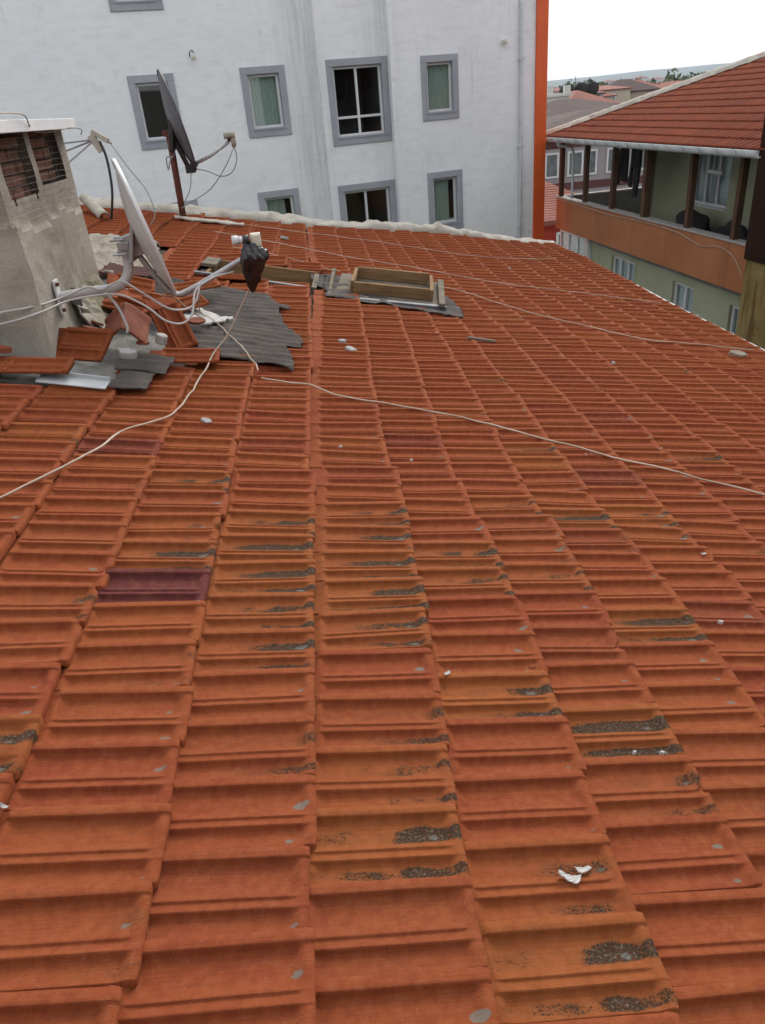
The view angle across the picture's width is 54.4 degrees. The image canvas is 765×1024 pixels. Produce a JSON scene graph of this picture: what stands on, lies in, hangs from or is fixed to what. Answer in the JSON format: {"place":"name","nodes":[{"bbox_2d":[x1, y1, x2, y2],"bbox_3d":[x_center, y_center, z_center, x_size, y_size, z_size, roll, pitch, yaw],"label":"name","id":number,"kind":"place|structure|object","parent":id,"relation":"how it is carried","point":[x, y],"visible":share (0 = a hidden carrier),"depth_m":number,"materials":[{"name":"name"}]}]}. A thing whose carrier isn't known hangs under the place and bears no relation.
{"place":"outdoors","nodes":[
{"label":"outdoors","id":0,"kind":"place"},
{"bbox_2d":[81,325,95,327],"bbox_3d":[-1.812,-1.141,4.676,0.198,0.029,0.046,15,32,10],"label":"tile shard","id":1,"kind":"object","parent":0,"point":[83,326],"visible":0.21,"depth_m":4.68,"materials":[{"name":"ceramic"}]},
{"bbox_2d":[91,320,103,325],"bbox_3d":[-1.860,-1.230,4.854,0.084,0.017,0.110,19,6,20],"label":"tile shard","id":2,"kind":"object","parent":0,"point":[97,323],"visible":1,"depth_m":4.81,"materials":[{"name":"ceramic"}]},
{"bbox_2d":[0,197,764,1023],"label":"tiled roof","id":3,"kind":"structure","parent":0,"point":[264,759],"depth_m":2.27,"materials":[{"name":"tile"}]},
{"bbox_2d":[0,802,7,808],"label":"white scrap","id":4,"kind":"object","parent":3,"relation":"on","point":[2,805],"visible":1,"depth_m":1.64,"materials":[{"name":"paint"}]},
{"bbox_2d":[0,357,74,374],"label":"loose tile","id":5,"kind":"object","parent":3,"relation":"on","point":[39,365],"visible":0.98,"depth_m":3.98,"materials":[{"name":"tile"}]},
{"bbox_2d":[0,356,15,373],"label":"loose tile","id":6,"kind":"object","parent":5,"relation":"on","point":[10,361],"visible":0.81,"depth_m":4.02,"materials":[{"name":"ceramic"}]},
{"bbox_2d":[0,345,11,352],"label":"tile shard","id":7,"kind":"object","parent":6,"relation":"on","point":[5,349],"visible":1,"depth_m":4.03,"materials":[{"name":"ceramic"}]},
{"bbox_2d":[0,112,113,356],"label":"chimney stack","id":8,"kind":"object","parent":3,"relation":"on","point":[45,241],"visible":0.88,"depth_m":4.33,"materials":[{"name":"concrete"}]},
{"bbox_2d":[0,280,200,313],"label":"cable","id":9,"kind":"object","parent":8,"relation":"attached to","point":[104,288],"visible":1,"depth_m":4.41,"materials":[{"name":"plastic"}]},
{"bbox_2d":[0,271,233,324],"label":"cable","id":10,"kind":"object","parent":8,"relation":"attached to","point":[126,296],"visible":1,"depth_m":4.41,"materials":[{"name":"plastic"}]},
{"bbox_2d":[51,158,261,314],"bbox_3d":[-1.370,-1.634,4.362,1.166,0.813,0.627,3,30,15],"label":"satellite dish","id":11,"kind":"object","parent":8,"relation":"attached to","point":[136,243],"visible":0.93,"depth_m":4.36,"materials":[{"name":"paint"}]},
{"bbox_2d":[104,291,128,332],"bbox_3d":[-1.598,-1.204,4.488,0.136,0.242,0.030,15,35,33],"label":"cable","id":12,"kind":"object","parent":11,"relation":"hanging from","point":[119,310],"visible":0.94,"depth_m":4.47,"materials":[{"name":"plastic"}]},
{"bbox_2d":[160,295,202,317],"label":"cable","id":13,"kind":"object","parent":11,"relation":"hanging from","point":[181,303],"visible":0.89,"depth_m":4.65,"materials":[{"name":"plastic"}]},
{"bbox_2d":[240,241,268,292],"bbox_3d":[-0.778,-1.495,4.554,0.184,0.311,0.185,-7,29,-3],"label":"plastic bag","id":14,"kind":"object","parent":11,"relation":"attached to","point":[254,257],"visible":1,"depth_m":4.49,"materials":[{"name":"plastic"}]},
{"bbox_2d":[35,373,109,389],"bbox_3d":[-1.657,-0.710,3.991,0.360,0.028,0.104,5,34,-6],"label":"metal flashing","id":15,"kind":"object","parent":3,"relation":"on","point":[85,380],"visible":0.82,"depth_m":4.00,"materials":[{"name":"metal"}]},
{"bbox_2d":[0,279,186,386],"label":"mortar bed","id":16,"kind":"object","parent":3,"relation":"on","point":[111,358],"visible":0.06,"depth_m":4.49,"materials":[{"name":"concrete"}]},
{"bbox_2d":[56,327,114,361],"bbox_3d":[-1.772,-0.990,4.358,0.366,0.068,0.241,8,62,7],"label":"loose tile","id":17,"kind":"object","parent":16,"relation":"on","point":[84,344],"visible":0.94,"depth_m":4.35,"materials":[{"name":"ceramic"}]},
{"bbox_2d":[104,302,151,341],"bbox_3d":[-1.615,-1.183,4.677,0.293,0.144,0.300,-3,44,-9],"label":"ridge tile","id":18,"kind":"object","parent":16,"relation":"on","point":[138,321],"visible":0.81,"depth_m":4.69,"materials":[{"name":"ceramic"}]},
{"bbox_2d":[136,341,148,344],"bbox_3d":[-1.493,-1.056,4.643,0.080,0.016,0.059,-10,32,-33],"label":"tile shard","id":19,"kind":"object","parent":16,"relation":"on","point":[142,343],"visible":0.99,"depth_m":4.62,"materials":[{"name":"ceramic"}]},
{"bbox_2d":[112,288,186,313],"bbox_3d":[-1.722,-1.568,5.497,0.581,0.068,0.262,13,35,-5],"label":"loose tile","id":20,"kind":"object","parent":16,"relation":"on","point":[133,291],"visible":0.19,"depth_m":5.55,"materials":[{"name":"ceramic"}]},
{"bbox_2d":[106,273,154,291],"bbox_3d":[-1.906,-1.746,5.656,0.344,0.068,0.189,10,36,-24],"label":"loose tile","id":21,"kind":"object","parent":20,"relation":"on","point":[141,283],"visible":0.71,"depth_m":5.66,"materials":[{"name":"ceramic"}]},
{"bbox_2d":[176,293,208,311],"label":"loose tile","id":22,"kind":"object","parent":20,"relation":"on","point":[187,301],"visible":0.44,"depth_m":5.43,"materials":[{"name":"ceramic"}]},
{"bbox_2d":[117,295,150,305],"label":"loose tile","id":23,"kind":"object","parent":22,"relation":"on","point":[143,299],"visible":0.29,"depth_m":5.26,"materials":[{"name":"ceramic"}]},
{"bbox_2d":[102,296,148,314],"bbox_3d":[-1.803,-1.441,5.181,0.430,0.068,0.210,18,30,10],"label":"loose tile","id":24,"kind":"object","parent":23,"relation":"on","point":[108,303],"visible":0.48,"depth_m":5.18,"materials":[{"name":"ceramic"}]},
{"bbox_2d":[155,333,167,344],"bbox_3d":[-1.400,-1.098,4.724,0.074,0.061,0.068,31,30,23],"label":"mortar chunk","id":25,"kind":"object","parent":16,"relation":"on","point":[160,338],"visible":1,"depth_m":4.70,"materials":[{"name":"paint"}]},
{"bbox_2d":[144,295,197,347],"bbox_3d":[-1.368,-1.231,4.847,0.210,0.068,0.430,-23,77,-19],"label":"loose tile","id":26,"kind":"object","parent":16,"relation":"on","point":[181,336],"visible":0.73,"depth_m":4.84,"materials":[{"name":"ceramic"}]},
{"bbox_2d":[165,278,220,294],"bbox_3d":[-1.517,-1.796,5.923,0.432,0.051,0.209,-14,30,-17],"label":"loose tile","id":27,"kind":"object","parent":16,"relation":"on","point":[214,283],"visible":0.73,"depth_m":5.93,"materials":[{"name":"ceramic"}]},
{"bbox_2d":[79,193,109,218],"bbox_3d":[-3.513,-3.734,9.072,0.140,0.072,0.750,-21,46,-27],"label":"half pipe","id":28,"kind":"object","parent":3,"relation":"on","point":[94,207],"visible":1,"depth_m":9.02,"materials":[{"name":"ceramic"}]},
{"bbox_2d":[64,129,154,225],"bbox_3d":[-3.564,-3.946,8.690,1.719,1.224,0.778,5,30,19],"label":"cable","id":29,"kind":"object","parent":3,"relation":"on","point":[95,141],"visible":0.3,"depth_m":8.74,"materials":[{"name":"paint"}]},
{"bbox_2d":[0,289,249,498],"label":"cable","id":30,"kind":"object","parent":3,"relation":"on","point":[89,452],"visible":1,"depth_m":3.52,"materials":[{"name":"plastic"}]},
{"bbox_2d":[89,233,164,278],"bbox_3d":[-2.922,-2.522,7.202,1.748,0.490,2.111,-7,29,-3],"label":"rubble patch","id":31,"kind":"object","parent":3,"relation":"on","point":[104,249],"visible":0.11,"depth_m":7.17,"materials":[{"name":"concrete"}]},
{"bbox_2d":[98,262,155,277],"bbox_3d":[-2.204,-2.104,6.486,0.482,0.111,0.382,-7,29,-3],"label":"corrugated remnant","id":32,"kind":"object","parent":31,"relation":"on","point":[139,271],"visible":0.63,"depth_m":6.45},
{"bbox_2d":[107,370,154,389],"bbox_3d":[-1.383,-0.738,4.131,0.192,0.058,0.360,-7,29,-3],"label":"corrugated offcut","id":33,"kind":"object","parent":3,"relation":"on","point":[130,379],"visible":1,"depth_m":4.11,"materials":[{"name":"metal"}]},
{"bbox_2d":[114,353,174,374],"bbox_3d":[-1.393,-0.882,4.387,0.292,0.077,0.345,-7,29,-3],"label":"corrugated offcut","id":34,"kind":"object","parent":3,"relation":"on","point":[153,363],"visible":0.94,"depth_m":4.34,"materials":[{"name":"metal"}]},
{"bbox_2d":[116,348,136,358],"bbox_3d":[-1.514,-0.937,4.409,0.120,0.051,0.075,1,38,-13],"label":"mortar chunk","id":35,"kind":"object","parent":34,"relation":"on","point":[125,353],"visible":0.95,"depth_m":4.39,"materials":[{"name":"paint"}]},
{"bbox_2d":[146,276,196,297],"bbox_3d":[-1.803,-1.923,6.394,0.627,0.150,0.647,-7,29,-3],"label":"corrugated strip","id":36,"kind":"object","parent":3,"relation":"on","point":[159,289],"visible":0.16,"depth_m":6.35,"materials":[{"name":"metal"}]},
{"bbox_2d":[149,348,219,363],"bbox_3d":[-1.223,-0.968,4.597,0.430,0.068,0.210,2,29,-10],"label":"loose tile","id":37,"kind":"object","parent":3,"relation":"on","point":[191,355],"visible":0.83,"depth_m":4.61,"materials":[{"name":"ceramic"}]},
{"bbox_2d":[156,69,236,219],"bbox_3d":[-2.450,-4.579,9.478,0.936,1.858,0.856,7,31,21],"label":"satellite dish","id":38,"kind":"object","parent":3,"relation":"on","point":[175,135],"visible":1,"depth_m":9.44,"materials":[{"name":"metal"}]},
{"bbox_2d":[201,417,211,423],"bbox_3d":[-0.893,-0.461,3.778,0.058,0.018,0.037,18,43,-2],"label":"mortar flake","id":39,"kind":"object","parent":3,"relation":"on","point":[205,420],"visible":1,"depth_m":3.77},
{"bbox_2d":[175,215,243,225],"bbox_3d":[-2.295,-3.868,9.903,0.902,0.056,0.106,0,27,-16],"label":"felt strip","id":40,"kind":"object","parent":3,"relation":"on","point":[194,219],"visible":1,"depth_m":9.87,"materials":[{"name":"plastic"}]},
{"bbox_2d":[209,253,240,260],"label":"loose tile","id":41,"kind":"object","parent":3,"relation":"on","point":[230,256],"visible":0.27,"depth_m":7.62,"materials":[{"name":"ceramic"}]},
{"bbox_2d":[217,274,244,279],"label":"loose tile","id":42,"kind":"object","parent":3,"relation":"on","point":[234,276],"visible":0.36,"depth_m":6.81,"materials":[{"name":"ceramic"}]},
{"bbox_2d":[188,286,302,371],"bbox_3d":[-1.028,-1.417,5.566,0.842,0.225,2.142,-7,29,-3],"label":"corrugated sheet","id":43,"kind":"object","parent":3,"relation":"on","point":[262,332],"visible":0.81,"depth_m":5.34,"materials":[{"name":"metal"}]},
{"bbox_2d":[186,317,205,323],"bbox_3d":[-1.286,-1.320,5.136,0.148,0.017,0.082,13,44,19],"label":"tile shard","id":44,"kind":"object","parent":43,"relation":"on","point":[195,320],"visible":0.78,"depth_m":5.12,"materials":[{"name":"ceramic"}]},
{"bbox_2d":[184,308,232,325],"bbox_3d":[-1.262,-1.409,5.405,0.326,0.108,0.421,-7,29,-3],"label":"mortar splash","id":45,"kind":"object","parent":43,"relation":"on","point":[217,318],"visible":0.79,"depth_m":5.40,"materials":[{"name":"paint"}]},
{"bbox_2d":[198,297,258,370],"bbox_3d":[-1.036,-1.221,4.889,0.143,0.369,1.027,-18,31,-22],"label":"cable","id":46,"kind":"object","parent":43,"relation":"on","point":[228,335],"visible":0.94,"depth_m":5.05,"materials":[{"name":"plastic"}]},
{"bbox_2d":[194,257,318,293],"bbox_3d":[-1.218,-2.172,7.337,1.135,0.445,0.715,6,28,-5],"label":"roof opening","id":47,"kind":"object","parent":3,"relation":"attached to","point":[272,274],"visible":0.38,"depth_m":7.54,"materials":[{"name":"brown wood"}]},
{"bbox_2d":[265,255,287,266],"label":"loose tile","id":48,"kind":"object","parent":3,"relation":"on","point":[277,260],"visible":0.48,"depth_m":7.62,"materials":[{"name":"ceramic"}]},
{"bbox_2d":[233,247,339,271],"bbox_3d":[-1.038,-2.776,8.136,1.404,0.241,0.118,11,33,27],"label":"cable","id":49,"kind":"object","parent":3,"relation":"on","point":[290,258],"visible":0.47,"depth_m":8.11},
{"bbox_2d":[283,261,323,271],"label":"loose tile","id":50,"kind":"object","parent":3,"relation":"on","point":[311,266],"visible":0.94,"depth_m":7.72,"materials":[{"name":"ceramic"}]},
{"bbox_2d":[310,273,325,287],"bbox_3d":[-0.569,-2.285,7.379,0.253,0.086,0.762,-11,29,-10],"label":"felt sheet","id":51,"kind":"object","parent":3,"relation":"on","point":[320,283],"visible":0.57,"depth_m":7.37,"materials":[{"name":"grey"}]},
{"bbox_2d":[338,339,345,342],"bbox_3d":[-0.297,-1.262,5.501,0.062,0.022,0.038,10,33,21],"label":"mortar flake","id":52,"kind":"object","parent":3,"relation":"on","point":[341,340],"visible":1,"depth_m":5.49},
{"bbox_2d":[345,346,356,350],"bbox_3d":[-0.224,-1.160,5.324,0.092,0.027,0.060,16,39,-9],"label":"mortar flake","id":53,"kind":"object","parent":3,"relation":"on","point":[349,348],"visible":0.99,"depth_m":5.31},
{"bbox_2d":[328,266,446,310],"bbox_3d":[0.040,-2.179,7.178,1.142,0.160,0.931,5,32,0],"label":"hatch frame","id":54,"kind":"object","parent":3,"relation":"on","point":[409,288],"visible":0.87,"depth_m":7.06,"materials":[{"name":"brown wood"}]},
{"bbox_2d":[323,274,463,316],"bbox_3d":[0.079,-2.100,7.183,1.262,0.298,1.280,-7,29,-3],"label":"ragged felt","id":55,"kind":"object","parent":3,"relation":"on","point":[452,309],"visible":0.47,"depth_m":6.88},
{"bbox_2d":[244,224,556,258],"bbox_3d":[0.207,-3.747,10.386,4.915,1.039,0.640,-9,29,-6],"label":"cable","id":56,"kind":"object","parent":3,"relation":"on","point":[397,244],"visible":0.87,"depth_m":10.29,"materials":[{"name":"plastic"}]},
{"bbox_2d":[213,231,661,302],"bbox_3d":[0.591,-2.875,8.852,5.400,1.138,0.442,0,29,9],"label":"cable","id":57,"kind":"object","parent":3,"relation":"on","point":[446,273],"visible":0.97,"depth_m":8.73,"materials":[{"name":"plastic"}]},
{"bbox_2d":[467,336,494,342],"bbox_3d":[0.804,-1.405,6.065,0.230,0.018,0.030,7,28,-3],"label":"wood scrap","id":58,"kind":"object","parent":3,"relation":"on","point":[481,339],"visible":1,"depth_m":6.05,"materials":[{"name":"wood"}]},
{"bbox_2d":[261,377,764,495],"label":"cable","id":59,"kind":"object","parent":3,"relation":"on","point":[520,432],"visible":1,"depth_m":4.21,"materials":[{"name":"plastic"}]},
{"bbox_2d":[558,870,580,883],"bbox_3d":[0.415,0.809,1.655,0.051,0.016,0.023,16,17,12],"label":"white scrap","id":60,"kind":"object","parent":3,"relation":"on","point":[574,879],"visible":1,"depth_m":1.65,"materials":[{"name":"paint"}]},
{"bbox_2d":[574,865,591,872],"bbox_3d":[0.452,0.804,1.679,0.038,0.010,0.017,-2,15,-20],"label":"white scrap","id":61,"kind":"object","parent":3,"relation":"on","point":[583,869],"visible":1,"depth_m":1.68,"materials":[{"name":"paper"}]},
{"bbox_2d":[444,287,753,349],"bbox_3d":[1.856,-1.849,7.267,3.315,0.642,0.674,7,31,21],"label":"cable","id":62,"kind":"object","parent":3,"relation":"on","point":[599,328],"visible":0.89,"depth_m":7.04,"materials":[{"name":"plastic"}]},
{"bbox_2d":[728,350,746,356],"bbox_3d":[3.262,-1.449,6.838,0.165,0.041,0.082,10,43,4],"label":"mortar flake","id":63,"kind":"object","parent":3,"relation":"on","point":[737,353],"visible":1,"depth_m":6.82,"materials":[{"name":"concrete"}]},
{"bbox_2d":[547,85,571,101],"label":"cream building","id":64,"kind":"structure","parent":0,"point":[565,94],"depth_m":71.54,"materials":[{"name":"white concrete"}]},
{"bbox_2d":[544,181,576,244],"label":"red walled house","id":65,"kind":"structure","parent":0,"point":[551,232],"depth_m":33.05,"materials":[{"name":"paint"}]},
{"bbox_2d":[556,232,559,244],"bbox_3d":[8.313,-11.875,33.298,1.150,1.300,0.086,-7,29,-3],"label":"window","id":66,"kind":"structure","parent":65,"relation":"in","point":[557,233],"depth_m":33.05,"materials":[{"name":"white plastic"}]},
{"bbox_2d":[546,98,619,116],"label":"brown roofed block","id":67,"kind":"structure","parent":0,"point":[558,107],"depth_m":60.14,"materials":[{"name":"tile"}]},
{"bbox_2d":[569,90,620,102],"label":"gabled brick house","id":68,"kind":"structure","parent":0,"point":[577,94],"depth_m":84.71,"materials":[{"name":"red tile"}]},
{"bbox_2d":[547,63,729,87],"bbox_3d":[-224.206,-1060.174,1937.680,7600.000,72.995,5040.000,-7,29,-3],"label":"ground","id":69,"kind":"structure","parent":0,"point":[662,73],"depth_m":3273.14,"materials":[{"name":"grey"}]},
{"bbox_2d":[0,0,548,239],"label":"white building","id":70,"kind":"structure","parent":69,"relation":"on","point":[422,112],"depth_m":19.19,"materials":[{"name":"paint"}]},
{"bbox_2d":[108,0,163,11],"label":"window","id":71,"kind":"structure","parent":70,"relation":"in","point":[115,5],"depth_m":17.05,"materials":[{"name":"white plastic"}]},
{"bbox_2d":[126,73,180,149],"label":"window","id":72,"kind":"structure","parent":70,"relation":"in","point":[151,118],"depth_m":18.36,"materials":[{"name":"white plastic"}]},
{"bbox_2d":[172,200,197,205],"bbox_3d":[-5.296,-7.287,19.511,1.160,1.550,0.195,-15,30,-17],"label":"window","id":73,"kind":"structure","parent":70,"relation":"in","point":[195,202],"depth_m":19.19,"materials":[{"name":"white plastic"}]},
{"bbox_2d":[239,65,291,137],"bbox_3d":[-2.978,-10.439,18.969,1.140,1.560,0.262,-15,30,-17],"label":"window","id":74,"kind":"structure","parent":70,"relation":"in","point":[264,88],"depth_m":18.99,"materials":[{"name":"glass"}]},
{"bbox_2d":[257,188,301,215],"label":"window","id":75,"kind":"structure","parent":70,"relation":"in","point":[284,201],"depth_m":20.13,"materials":[{"name":"paint"}]},
{"bbox_2d":[325,56,391,145],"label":"window","id":76,"kind":"structure","parent":70,"relation":"in","point":[358,88],"depth_m":19.97,"materials":[{"name":"glass"}]},
{"bbox_2d":[338,179,396,222],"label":"window","id":77,"kind":"structure","parent":70,"relation":"in","point":[361,202],"depth_m":21.16,"materials":[{"name":"white plastic"}]},
{"bbox_2d":[420,53,458,120],"bbox_3d":[1.504,-11.338,19.910,1.080,1.510,0.262,-15,30,-17],"label":"window","id":78,"kind":"structure","parent":70,"relation":"in","point":[439,73],"depth_m":19.93,"materials":[{"name":"white plastic"}]},
{"bbox_2d":[427,169,463,228],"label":"window","id":79,"kind":"structure","parent":70,"relation":"in","point":[445,188],"depth_m":21.29,"materials":[{"name":"paint"}]},
{"bbox_2d":[559,82,599,95],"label":"leafy tree","id":80,"kind":"object","parent":69,"relation":"on","point":[591,87],"visible":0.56,"depth_m":92.43,"materials":[{"name":"green plant"}]},
{"bbox_2d":[545,106,644,192],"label":"mauve apartment block","id":81,"kind":"structure","parent":69,"relation":"on","point":[600,168],"depth_m":42.19,"materials":[{"name":"pink concrete"}]},
{"bbox_2d":[545,152,558,178],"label":"window","id":82,"kind":"structure","parent":81,"relation":"in","point":[551,159],"depth_m":41.90,"materials":[{"name":"white plastic"}]},
{"bbox_2d":[567,150,583,176],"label":"window","id":83,"kind":"structure","parent":81,"relation":"in","point":[579,155],"depth_m":41.97,"materials":[{"name":"white plastic"}]},
{"bbox_2d":[589,149,597,174],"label":"window","id":84,"kind":"structure","parent":81,"relation":"in","point":[594,152],"depth_m":42.01,"materials":[{"name":"white plastic"}]},
{"bbox_2d":[605,147,619,172],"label":"window","id":85,"kind":"structure","parent":81,"relation":"in","point":[609,150],"depth_m":42.05,"materials":[{"name":"white plastic"}]},
{"bbox_2d":[641,150,644,169],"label":"window","id":86,"kind":"structure","parent":81,"relation":"in","point":[642,166],"depth_m":42.26,"materials":[{"name":"white plastic"}]},
{"bbox_2d":[595,92,605,96],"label":"town block","id":87,"kind":"structure","parent":69,"relation":"on","point":[600,93],"depth_m":115.26,"materials":[{"name":"brown tile"}]},
{"bbox_2d":[598,90,616,99],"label":"distant house","id":88,"kind":"structure","parent":69,"relation":"on","point":[607,95],"depth_m":126.86,"materials":[{"name":"red tile"}]},
{"bbox_2d":[603,79,614,83],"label":"hillside block","id":89,"kind":"structure","parent":69,"relation":"on","point":[608,81],"depth_m":950.79,"materials":[{"name":"red tile"}]},
{"bbox_2d":[599,85,632,102],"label":"town block","id":90,"kind":"structure","parent":69,"relation":"on","point":[622,93],"depth_m":134.91,"materials":[{"name":"paint"}]},
{"bbox_2d":[607,79,660,102],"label":"distant house","id":91,"kind":"structure","parent":69,"relation":"on","point":[638,89],"depth_m":137.45,"materials":[{"name":"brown tile"}]},
{"bbox_2d":[633,76,647,80],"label":"hillside block","id":92,"kind":"structure","parent":69,"relation":"on","point":[644,78],"depth_m":974.52,"materials":[{"name":"red tile"}]},
{"bbox_2d":[546,51,764,333],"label":"terrace house","id":93,"kind":"structure","parent":69,"relation":"on","point":[684,134],"depth_m":17.53,"materials":[{"name":"tile"}]},
{"bbox_2d":[611,255,634,281],"bbox_3d":[6.519,-6.092,20.117,0.159,1.440,1.400,-8,29,-6],"label":"window","id":94,"kind":"structure","parent":93,"relation":"in","point":[625,268],"depth_m":20.09,"materials":[{"name":"white plastic"}]},
{"bbox_2d":[617,148,629,184],"bbox_3d":[6.211,-8.995,19.338,0.098,0.945,0.676,-8,29,-6],"label":"hanging jacket","id":95,"kind":"object","parent":93,"relation":"hanging from","point":[623,166],"visible":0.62,"depth_m":19.20,"materials":[{"name":"black fabric"}]},
{"bbox_2d":[628,149,642,196],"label":"hanging trousers","id":96,"kind":"object","parent":93,"relation":"hanging from","point":[636,163],"visible":0.85,"depth_m":18.76,"materials":[{"name":"black fabric"}]},
{"bbox_2d":[559,199,741,276],"bbox_3d":[6.170,-7.048,18.572,0.032,0.555,9.806,-8,29,-6],"label":"parapet cable","id":97,"kind":"object","parent":93,"relation":"attached to","point":[665,228],"visible":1,"depth_m":16.74,"materials":[{"name":"plastic"}]},
{"bbox_2d":[671,281,693,312],"bbox_3d":[7.018,-4.590,17.393,0.159,1.430,0.960,-8,29,-6],"label":"window","id":98,"kind":"structure","parent":93,"relation":"in","point":[682,295],"depth_m":17.40,"materials":[{"name":"glass"}]},
{"bbox_2d":[675,210,710,231],"bbox_3d":[7.204,-6.689,17.361,0.620,0.684,1.289,-8,29,-6],"label":"black bundle","id":99,"kind":"object","parent":93,"relation":"on","point":[700,221],"visible":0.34,"depth_m":16.96,"materials":[{"name":"plastic"}]},
{"bbox_2d":[694,154,732,210],"bbox_3d":[7.704,-7.815,17.358,0.189,1.335,1.598,-8,29,-6],"label":"window","id":100,"kind":"structure","parent":93,"relation":"in","point":[711,189],"depth_m":17.48,"materials":[{"name":"white plastic"}]},
{"bbox_2d":[706,156,724,174],"bbox_3d":[7.341,-7.798,16.327,0.100,0.728,0.600,-8,29,-6],"label":"tube lamp","id":101,"kind":"object","parent":93,"relation":"hanging from","point":[715,171],"visible":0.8,"depth_m":16.40,"materials":[{"name":"white plastic"}]},
{"bbox_2d":[713,220,747,239],"bbox_3d":[7.455,-5.787,15.779,0.597,0.715,1.390,-8,29,-6],"label":"black bag","id":102,"kind":"object","parent":93,"relation":"on","point":[725,229],"visible":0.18,"depth_m":15.62,"materials":[{"name":"plastic"}]},
{"bbox_2d":[726,305,738,333],"bbox_3d":[7.383,-3.488,15.407,0.159,1.440,0.800,-8,29,-6],"label":"window","id":103,"kind":"structure","parent":93,"relation":"in","point":[733,311],"depth_m":15.52,"materials":[{"name":"white plastic"}]},
{"bbox_2d":[648,77,664,82],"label":"hillside block","id":104,"kind":"structure","parent":69,"relation":"on","point":[657,79],"depth_m":987.74,"materials":[{"name":"red tile"}]},
{"bbox_2d":[631,68,704,83],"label":"leafy tree","id":105,"kind":"object","parent":69,"relation":"on","point":[668,77],"visible":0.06,"depth_m":198.76,"materials":[{"name":"green plant"}]},
{"bbox_2d":[656,80,692,87],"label":"town house","id":106,"kind":"structure","parent":69,"relation":"on","point":[665,84],"depth_m":152.12,"materials":[{"name":"red tile"}]},
{"bbox_2d":[735,117,764,349],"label":"rusty clad building","id":107,"kind":"structure","parent":69,"relation":"on","point":[750,327],"depth_m":13.36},
{"bbox_2d":[635,80,656,84],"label":"distant house","id":108,"kind":"structure","parent":0,"point":[645,82],"depth_m":182.13,"materials":[{"name":"red tile"}]},
{"bbox_2d":[547,0,764,80],"label":"sky","id":109,"kind":"structure","parent":0,"point":[587,38],"materials":[{"name":"white"}]}
]}

